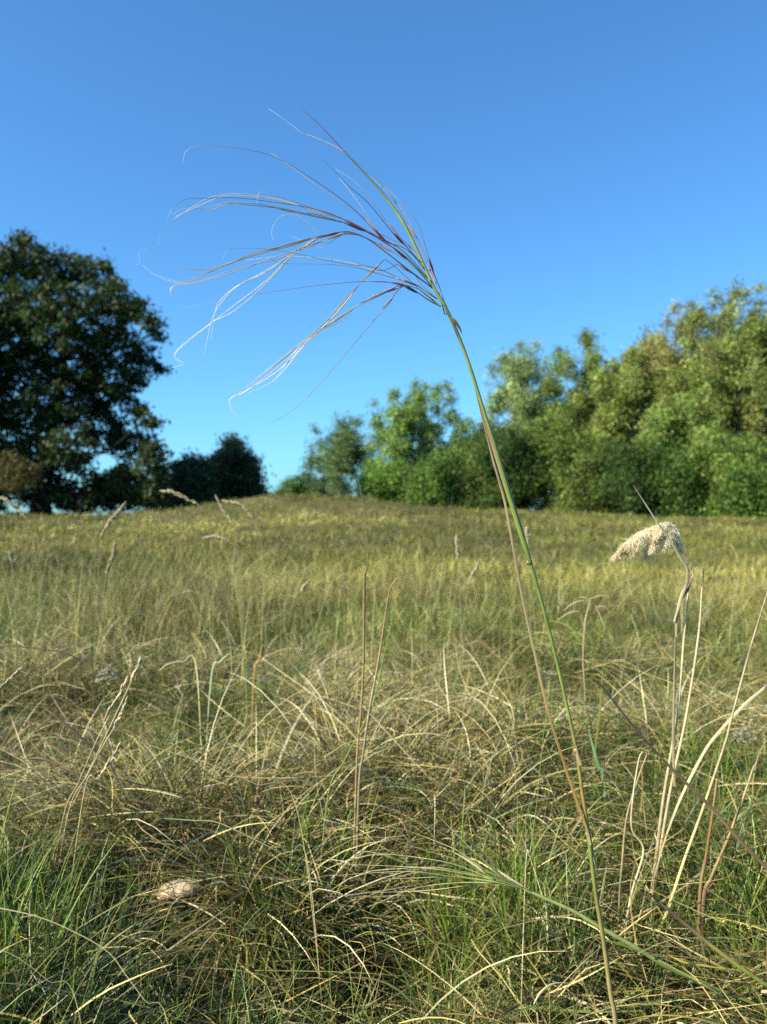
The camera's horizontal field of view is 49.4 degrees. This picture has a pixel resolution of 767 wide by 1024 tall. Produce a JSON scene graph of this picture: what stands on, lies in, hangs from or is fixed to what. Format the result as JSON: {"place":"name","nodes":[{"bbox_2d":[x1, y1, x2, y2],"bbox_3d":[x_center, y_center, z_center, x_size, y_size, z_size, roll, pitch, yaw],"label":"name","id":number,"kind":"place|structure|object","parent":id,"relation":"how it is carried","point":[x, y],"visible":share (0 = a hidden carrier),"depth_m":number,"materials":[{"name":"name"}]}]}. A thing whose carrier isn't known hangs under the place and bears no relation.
{"place":"outdoors","nodes":[
{"label":"outdoors","id":0,"kind":"place"},
{"bbox_2d":[0,492,766,1023],"bbox_3d":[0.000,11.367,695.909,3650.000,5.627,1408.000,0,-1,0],"label":"meadow ground","id":1,"kind":"structure","parent":0,"point":[150,886],"depth_m":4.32,"materials":[{"name":"green plant"}]},
{"bbox_2d":[0,666,23,688],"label":"seed stalk","id":2,"kind":"object","parent":1,"relation":"on","point":[10,678],"visible":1,"depth_m":1.29,"materials":[{"name":"plant"}]},
{"bbox_2d":[8,548,16,689],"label":"seed stalk","id":3,"kind":"object","parent":1,"relation":"on","point":[10,555],"visible":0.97,"depth_m":2.60,"materials":[{"name":"plant"}]},
{"bbox_2d":[0,496,44,735],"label":"seed stalk","id":4,"kind":"object","parent":1,"relation":"on","point":[13,505],"visible":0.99,"depth_m":2.30,"materials":[{"name":"plant"}]},
{"bbox_2d":[0,447,50,516],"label":"sapling","id":5,"kind":"object","parent":1,"relation":"on","point":[19,469],"visible":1,"depth_m":36.78,"materials":[{"name":"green plant"}]},
{"bbox_2d":[1,950,80,1022],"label":"grass blade","id":6,"kind":"object","parent":1,"relation":"on","point":[45,978],"visible":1,"depth_m":0.69,"materials":[{"name":"plant"}]},
{"bbox_2d":[0,645,95,753],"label":"wiry stem","id":7,"kind":"object","parent":1,"relation":"on","point":[80,662],"visible":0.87,"depth_m":1.89,"materials":[{"name":"beige plant"}]},
{"bbox_2d":[26,757,110,874],"bbox_3d":[-0.501,0.489,1.341,0.149,0.188,0.017,0,-1,8],"label":"grass blade","id":8,"kind":"object","parent":1,"relation":"on","point":[55,764],"visible":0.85,"depth_m":1.34,"materials":[{"name":"beige plant"}]},
{"bbox_2d":[0,908,167,1023],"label":"grass blade","id":9,"kind":"object","parent":1,"relation":"on","point":[84,937],"visible":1,"depth_m":0.71,"materials":[{"name":"plant"}]},
{"bbox_2d":[43,706,132,818],"bbox_3d":[-0.495,0.457,1.439,0.190,0.241,0.023,0,-1,9],"label":"grass blade","id":10,"kind":"object","parent":1,"relation":"on","point":[77,734],"visible":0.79,"depth_m":1.44,"materials":[{"name":"beige plant"}]},
{"bbox_2d":[51,676,127,892],"bbox_3d":[-0.453,0.440,1.274,0.125,0.380,0.007,0,-1,0],"label":"oat stalk","id":11,"kind":"object","parent":1,"relation":"on","point":[117,697],"visible":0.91,"depth_m":1.27,"materials":[{"name":"plant"}]},
{"bbox_2d":[51,696,127,914],"bbox_3d":[-0.443,0.452,1.254,0.119,0.352,0.007,0,-1,0],"label":"oat stalk","id":12,"kind":"object","parent":1,"relation":"on","point":[117,720],"visible":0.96,"depth_m":1.25,"materials":[{"name":"plant"}]},
{"bbox_2d":[63,742,120,942],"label":"oat stalk","id":13,"kind":"object","parent":1,"relation":"on","point":[110,759],"visible":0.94,"depth_m":1.19,"materials":[{"name":"plant"}]},
{"bbox_2d":[0,226,185,514],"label":"oak tree","id":14,"kind":"object","parent":1,"relation":"on","point":[90,384],"visible":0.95,"depth_m":41.00,"materials":[{"name":"green plant"}]},
{"bbox_2d":[47,657,141,886],"bbox_3d":[-0.453,0.430,1.294,0.155,0.409,0.008,0,-1,0],"label":"oat stalk","id":15,"kind":"object","parent":1,"relation":"on","point":[137,667],"visible":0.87,"depth_m":1.29,"materials":[{"name":"plant"}]},
{"bbox_2d":[94,668,115,751],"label":"wild flower","id":16,"kind":"object","parent":1,"relation":"on","point":[104,677],"visible":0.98,"depth_m":1.74,"materials":[{"name":"beige plant"}]},
{"bbox_2d":[98,542,116,708],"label":"seed stalk","id":17,"kind":"object","parent":1,"relation":"on","point":[112,556],"visible":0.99,"depth_m":2.60,"materials":[{"name":"plant"}]},
{"bbox_2d":[92,502,125,724],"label":"seed stalk","id":18,"kind":"object","parent":1,"relation":"on","point":[114,516],"visible":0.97,"depth_m":2.50,"materials":[{"name":"plant"}]},
{"bbox_2d":[52,481,175,514],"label":"dark shrub","id":19,"kind":"object","parent":1,"relation":"on","point":[150,505],"visible":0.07,"depth_m":45.10,"materials":[{"name":"green plant"}]},
{"bbox_2d":[0,833,229,1023],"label":"grass blade","id":20,"kind":"object","parent":1,"relation":"on","point":[122,880],"visible":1,"depth_m":0.74,"materials":[{"name":"green plant"}]},
{"bbox_2d":[155,879,203,922],"bbox_3d":[-0.309,0.593,1.263,0.074,0.070,0.066,0,-1,0],"label":"mushroom","id":21,"kind":"object","parent":1,"relation":"on","point":[186,887],"visible":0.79,"depth_m":1.25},
{"bbox_2d":[159,655,201,764],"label":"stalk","id":22,"kind":"object","parent":1,"relation":"on","point":[184,661],"visible":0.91,"depth_m":1.79,"materials":[{"name":"plant"}]},
{"bbox_2d":[143,447,227,510],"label":"dark tree","id":23,"kind":"object","parent":1,"relation":"on","point":[194,477],"visible":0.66,"depth_m":46.52,"materials":[{"name":"green plant"}]},
{"bbox_2d":[159,489,213,702],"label":"seed stalk","id":24,"kind":"object","parent":1,"relation":"on","point":[178,494],"visible":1,"depth_m":2.50,"materials":[{"name":"plant"}]},
{"bbox_2d":[205,652,230,764],"bbox_3d":[-0.358,0.460,1.794,0.059,0.316,0.002,0,-1,0],"label":"grass blade","id":25,"kind":"object","parent":1,"relation":"on","point":[209,690],"visible":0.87,"depth_m":1.79,"materials":[{"name":"beige plant"}]},
{"bbox_2d":[203,534,243,702],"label":"seed stalk","id":26,"kind":"object","parent":1,"relation":"on","point":[217,537],"visible":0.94,"depth_m":2.50,"materials":[{"name":"plant"}]},
{"bbox_2d":[135,739,322,1009],"bbox_3d":[-0.197,0.524,1.097,0.257,0.451,0.044,0,-1,-11],"label":"grass blade","id":27,"kind":"object","parent":1,"relation":"on","point":[256,784],"visible":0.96,"depth_m":1.09,"materials":[{"name":"beige plant"}]},
{"bbox_2d":[215,495,242,690],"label":"seed stalk","id":28,"kind":"object","parent":1,"relation":"on","point":[224,511],"visible":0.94,"depth_m":2.70,"materials":[{"name":"plant"}]},
{"bbox_2d":[205,431,276,502],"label":"dark tree","id":29,"kind":"object","parent":1,"relation":"on","point":[239,463],"visible":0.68,"depth_m":48.51,"materials":[{"name":"green plant"}]},
{"bbox_2d":[164,818,322,1017],"bbox_3d":[-0.168,0.566,1.045,0.209,0.366,0.046,0,-1,-14],"label":"grass blade","id":30,"kind":"object","parent":1,"relation":"on","point":[273,849],"visible":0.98,"depth_m":1.04,"materials":[{"name":"beige plant"}]},
{"bbox_2d":[222,500,265,698],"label":"seed stalk","id":31,"kind":"object","parent":1,"relation":"on","point":[241,505],"visible":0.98,"depth_m":2.70,"materials":[{"name":"plant"}]},
{"bbox_2d":[241,627,248,753],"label":"grass blade","id":32,"kind":"object","parent":1,"relation":"on","point":[244,683],"visible":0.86,"depth_m":1.89,"materials":[{"name":"brown plant"}]},
{"bbox_2d":[250,645,261,752],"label":"grass blade","id":33,"kind":"object","parent":1,"relation":"on","point":[252,692],"visible":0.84,"depth_m":1.89,"materials":[{"name":"plant"}]},
{"bbox_2d":[256,674,267,763],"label":"wild flower","id":34,"kind":"object","parent":1,"relation":"on","point":[263,678],"visible":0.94,"depth_m":1.74,"materials":[{"name":"brown plant"}]},
{"bbox_2d":[271,471,329,495],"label":"edge bush","id":35,"kind":"object","parent":1,"relation":"on","point":[295,486],"visible":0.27,"depth_m":63.01,"materials":[{"name":"green plant"}]},
{"bbox_2d":[301,580,317,684],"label":"seed stalk","id":36,"kind":"object","parent":1,"relation":"on","point":[305,585],"visible":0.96,"depth_m":2.40,"materials":[{"name":"plant"}]},
{"bbox_2d":[295,410,381,497],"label":"locust tree","id":37,"kind":"object","parent":1,"relation":"on","point":[342,450],"visible":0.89,"depth_m":61.36,"materials":[{"name":"green plant"}]},
{"bbox_2d":[318,587,395,909],"bbox_3d":[-0.044,0.388,1.315,0.128,0.548,0.002,0,-1,0],"label":"grass stalk","id":38,"kind":"object","parent":1,"relation":"on","point":[354,741],"depth_m":1.31,"materials":[{"name":"brown plant"}]},
{"bbox_2d":[352,478,367,893],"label":"grass stalk","id":39,"kind":"object","parent":1,"relation":"on","point":[364,610],"depth_m":1.34,"materials":[{"name":"brown plant"}]},
{"bbox_2d":[354,577,398,953],"bbox_3d":[-0.011,0.397,1.295,0.072,0.592,0.004,0,-1,0],"label":"grass stalk","id":40,"kind":"object","parent":1,"relation":"on","point":[362,758],"depth_m":1.29,"materials":[{"name":"beige plant"}]},
{"bbox_2d":[137,108,617,1023],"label":"feather grass plant","id":41,"kind":"object","parent":1,"relation":"on","point":[517,522],"visible":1,"depth_m":0.88,"materials":[{"name":"plant"}]},
{"bbox_2d":[349,453,412,503],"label":"edge bush","id":42,"kind":"object","parent":1,"relation":"on","point":[380,481],"visible":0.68,"depth_m":49.18,"materials":[{"name":"green plant"}]},
{"bbox_2d":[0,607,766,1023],"bbox_3d":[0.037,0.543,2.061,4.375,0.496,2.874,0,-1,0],"label":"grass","id":43,"kind":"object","parent":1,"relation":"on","point":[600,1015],"depth_m":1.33,"materials":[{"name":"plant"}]},
{"bbox_2d":[668,955,740,970],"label":"grass blade","id":44,"kind":"object","parent":43,"relation":"on","point":[684,962],"visible":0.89,"depth_m":0.93,"materials":[{"name":"plant"}]},
{"bbox_2d":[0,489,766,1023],"bbox_3d":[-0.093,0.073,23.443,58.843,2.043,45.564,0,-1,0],"label":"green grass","id":45,"kind":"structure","parent":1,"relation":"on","point":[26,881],"depth_m":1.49,"materials":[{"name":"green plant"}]},
{"bbox_2d":[359,374,463,468],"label":"locust tree","id":46,"kind":"object","parent":1,"relation":"on","point":[399,431],"visible":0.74,"depth_m":53.21,"materials":[{"name":"green plant"}]},
{"bbox_2d":[392,768,441,1019],"bbox_3d":[0.045,0.518,1.043,0.068,0.394,0.002,0,-1,0],"label":"grass stalk","id":47,"kind":"object","parent":1,"relation":"on","point":[427,876],"depth_m":1.04,"materials":[{"name":"brown plant"}]},
{"bbox_2d":[393,445,469,508],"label":"edge bush","id":48,"kind":"object","parent":1,"relation":"on","point":[428,481],"visible":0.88,"depth_m":46.78,"materials":[{"name":"green plant"}]},
{"bbox_2d":[455,533,460,641],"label":"seed stalk","id":49,"kind":"object","parent":1,"relation":"on","point":[457,546],"visible":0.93,"depth_m":3.00,"materials":[{"name":"plant"}]},
{"bbox_2d":[428,415,499,502],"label":"hazel bush","id":50,"kind":"object","parent":1,"relation":"on","point":[457,449],"visible":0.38,"depth_m":51.36,"materials":[{"name":"green plant"}]},
{"bbox_2d":[458,560,479,685],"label":"seed stalk","id":51,"kind":"object","parent":1,"relation":"on","point":[474,570],"visible":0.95,"depth_m":2.79,"materials":[{"name":"plant"}]},
{"bbox_2d":[450,440,519,510],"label":"edge bush","id":52,"kind":"object","parent":1,"relation":"on","point":[476,484],"visible":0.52,"depth_m":46.68,"materials":[{"name":"green plant"}]},
{"bbox_2d":[469,418,537,510],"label":"tree","id":53,"kind":"object","parent":1,"relation":"on","point":[482,426],"visible":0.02,"depth_m":59.58,"materials":[{"name":"green plant"}]},
{"bbox_2d":[461,412,557,510],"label":"edge bush","id":54,"kind":"object","parent":1,"relation":"on","point":[517,451],"visible":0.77,"depth_m":45.98,"materials":[{"name":"green plant"}]},
{"bbox_2d":[472,336,564,508],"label":"locust tree","id":55,"kind":"object","parent":1,"relation":"on","point":[516,395],"visible":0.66,"depth_m":54.73,"materials":[{"name":"green plant"}]},
{"bbox_2d":[524,527,531,663],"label":"seed stalk","id":56,"kind":"object","parent":1,"relation":"on","point":[526,530],"visible":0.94,"depth_m":3.00,"materials":[{"name":"plant"}]},
{"bbox_2d":[520,715,545,1022],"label":"grass stalk","id":57,"kind":"object","parent":1,"relation":"on","point":[525,880],"depth_m":0.99,"materials":[{"name":"beige plant"}]},
{"bbox_2d":[504,362,586,510],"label":"tree","id":58,"kind":"object","parent":1,"relation":"on","point":[556,396],"visible":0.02,"depth_m":58.77,"materials":[{"name":"green plant"}]},
{"bbox_2d":[539,668,556,742],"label":"wild flower","id":59,"kind":"object","parent":1,"relation":"on","point":[552,673],"visible":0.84,"depth_m":1.89,"materials":[{"name":"beige plant"}]},
{"bbox_2d":[330,821,766,1011],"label":"feather grass plant","id":60,"kind":"object","parent":1,"relation":"on","point":[492,879],"visible":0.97,"depth_m":0.95,"materials":[{"name":"plant"}]},
{"bbox_2d":[534,982,576,1003],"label":"grass blade","id":61,"kind":"object","parent":1,"relation":"on","point":[543,990],"visible":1,"depth_m":0.83,"materials":[{"name":"plant"}]},
{"bbox_2d":[513,411,615,512],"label":"edge bush","id":62,"kind":"object","parent":1,"relation":"on","point":[569,445],"visible":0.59,"depth_m":45.49,"materials":[{"name":"green plant"}]},
{"bbox_2d":[555,946,601,990],"bbox_3d":[0.210,0.487,0.893,0.055,0.051,0.001,0,-1,0],"label":"grass blade","id":63,"kind":"object","parent":1,"relation":"on","point":[577,968],"visible":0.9,"depth_m":0.89,"materials":[{"name":"plant"}]},
{"bbox_2d":[557,595,610,740],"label":"seed stalk","id":64,"kind":"object","parent":1,"relation":"on","point":[583,637],"visible":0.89,"depth_m":2.00,"materials":[{"name":"plant"}]},
{"bbox_2d":[536,327,633,471],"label":"locust tree","id":65,"kind":"object","parent":1,"relation":"on","point":[586,338],"visible":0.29,"depth_m":51.40,"materials":[{"name":"green plant"}]},
{"bbox_2d":[564,357,626,512],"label":"tree","id":66,"kind":"object","parent":1,"relation":"on","point":[586,393],"depth_m":60.01,"materials":[{"name":"green plant"}]},
{"bbox_2d":[588,729,606,821],"bbox_3d":[0.385,0.507,1.493,0.038,0.238,0.004,0,-1,0],"label":"grass blade","id":67,"kind":"object","parent":1,"relation":"on","point":[597,763],"visible":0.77,"depth_m":1.49,"materials":[{"name":"plant"}]},
{"bbox_2d":[593,664,603,811],"bbox_3d":[0.398,0.450,1.544,0.020,0.336,0.003,0,-1,0],"label":"grass blade","id":68,"kind":"object","parent":1,"relation":"on","point":[598,728],"visible":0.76,"depth_m":1.54,"materials":[{"name":"brown plant"}]},
{"bbox_2d":[559,431,638,514],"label":"edge bush","id":69,"kind":"object","parent":1,"relation":"on","point":[579,485],"visible":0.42,"depth_m":42.66,"materials":[{"name":"green plant"}]},
{"bbox_2d":[569,342,683,506],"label":"locust tree","id":70,"kind":"object","parent":1,"relation":"on","point":[609,419],"visible":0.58,"depth_m":47.50,"materials":[{"name":"green plant"}]},
{"bbox_2d":[617,754,646,979],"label":"reed stalk","id":71,"kind":"object","parent":1,"relation":"on","point":[621,869],"visible":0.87,"depth_m":1.14,"materials":[{"name":"beige plant"}]},
{"bbox_2d":[589,433,675,516],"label":"edge bush","id":72,"kind":"object","parent":1,"relation":"on","point":[629,467],"visible":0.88,"depth_m":40.34,"materials":[{"name":"green plant"}]},
{"bbox_2d":[623,752,644,973],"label":"reed stalk","id":73,"kind":"object","parent":1,"relation":"on","point":[640,864],"visible":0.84,"depth_m":1.12,"materials":[{"name":"beige plant"}]},
{"bbox_2d":[610,321,665,512],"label":"tree","id":74,"kind":"object","parent":1,"relation":"on","point":[639,340],"depth_m":59.63,"materials":[{"name":"green plant"}]},
{"bbox_2d":[610,485,700,959],"bbox_3d":[0.388,0.321,1.193,0.129,0.718,0.047,0,-1,-9],"label":"reed grass plant","id":75,"kind":"object","parent":1,"relation":"on","point":[666,534],"visible":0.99,"depth_m":1.19,"materials":[{"name":"plant"}]},
{"bbox_2d":[606,295,731,448],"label":"locust tree","id":76,"kind":"object","parent":1,"relation":"on","point":[657,351],"visible":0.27,"depth_m":49.29,"materials":[{"name":"green plant"}]},
{"bbox_2d":[651,569,703,933],"bbox_3d":[0.425,0.382,1.215,0.088,0.599,0.005,0,-1,0],"label":"reed stalk","id":77,"kind":"object","parent":1,"relation":"on","point":[680,744],"visible":0.71,"depth_m":1.22,"materials":[{"name":"beige plant"}]},
{"bbox_2d":[629,385,734,514],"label":"locust tree","id":78,"kind":"object","parent":1,"relation":"on","point":[680,421],"visible":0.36,"depth_m":42.21,"materials":[{"name":"green plant"}]},
{"bbox_2d":[600,684,766,869],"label":"dark stalk","id":79,"kind":"object","parent":1,"relation":"on","point":[728,827],"visible":1,"depth_m":0.76,"materials":[{"name":"brown plant"}]},
{"bbox_2d":[652,439,722,517],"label":"edge bush","id":80,"kind":"object","parent":1,"relation":"on","point":[685,484],"visible":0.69,"depth_m":38.90,"materials":[{"name":"green plant"}]},
{"bbox_2d":[637,935,766,953],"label":"grass blade","id":81,"kind":"object","parent":1,"relation":"on","point":[694,938],"visible":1,"depth_m":0.92,"materials":[{"name":"plant"}]},
{"bbox_2d":[694,778,717,1016],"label":"reed stalk","id":82,"kind":"object","parent":1,"relation":"on","point":[700,889],"visible":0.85,"depth_m":1.09,"materials":[{"name":"beige plant"}]},
{"bbox_2d":[648,893,766,987],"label":"dark stalk","id":83,"kind":"object","parent":1,"relation":"on","point":[722,954],"visible":0.99,"depth_m":0.91,"materials":[{"name":"plant"}]},
{"bbox_2d":[649,592,766,977],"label":"reed stalk","id":84,"kind":"object","parent":1,"relation":"on","point":[706,798],"visible":0.8,"depth_m":1.14,"materials":[{"name":"beige plant"}]},
{"bbox_2d":[650,685,766,944],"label":"reed leaf","id":85,"kind":"object","parent":1,"relation":"on","point":[736,712],"visible":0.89,"depth_m":1.17,"materials":[{"name":"plant"}]},
{"bbox_2d":[662,270,766,446],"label":"locust tree","id":86,"kind":"object","parent":1,"relation":"on","point":[723,377],"visible":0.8,"depth_m":44.09,"materials":[{"name":"green plant"}]},
{"bbox_2d":[666,823,765,862],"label":"grass blade","id":87,"kind":"object","parent":1,"relation":"on","point":[717,842],"visible":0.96,"depth_m":0.97,"materials":[{"name":"brown plant"}]},
{"bbox_2d":[671,313,765,445],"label":"tree","id":88,"kind":"object","parent":1,"relation":"on","point":[708,322],"visible":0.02,"depth_m":59.61,"materials":[{"name":"green plant"}]},
{"bbox_2d":[676,421,765,517],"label":"edge bush","id":89,"kind":"object","parent":1,"relation":"on","point":[733,450],"visible":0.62,"depth_m":38.27,"materials":[{"name":"green plant"}]},
{"bbox_2d":[700,765,754,969],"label":"reed stalk","id":90,"kind":"object","parent":1,"relation":"on","point":[706,886],"visible":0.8,"depth_m":1.11,"materials":[{"name":"brown plant"}]},
{"bbox_2d":[704,453,766,519],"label":"edge bush","id":91,"kind":"object","parent":1,"relation":"on","point":[739,498],"visible":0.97,"depth_m":36.34,"materials":[{"name":"green plant"}]},
{"bbox_2d":[716,434,766,517],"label":"edge bush","id":92,"kind":"object","parent":1,"relation":"on","point":[762,452],"visible":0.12,"depth_m":37.45,"materials":[{"name":"green plant"}]},
{"bbox_2d":[732,719,761,836],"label":"wild flower","id":93,"kind":"object","parent":1,"relation":"on","point":[739,732],"visible":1,"depth_m":1.44,"materials":[{"name":"white plant"}]},
{"bbox_2d":[734,318,766,440],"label":"tree","id":94,"kind":"object","parent":1,"relation":"on","point":[753,380],"visible":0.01,"depth_m":59.24,"materials":[{"name":"green plant"}]},
{"bbox_2d":[739,311,766,436],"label":"locust tree","id":95,"kind":"object","parent":1,"relation":"on","point":[758,421],"visible":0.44,"depth_m":43.19,"materials":[{"name":"green plant"}]},
{"bbox_2d":[0,0,766,515],"label":"sky","id":96,"kind":"structure","parent":0,"point":[561,167],"materials":[{"name":"blue"}]}
]}

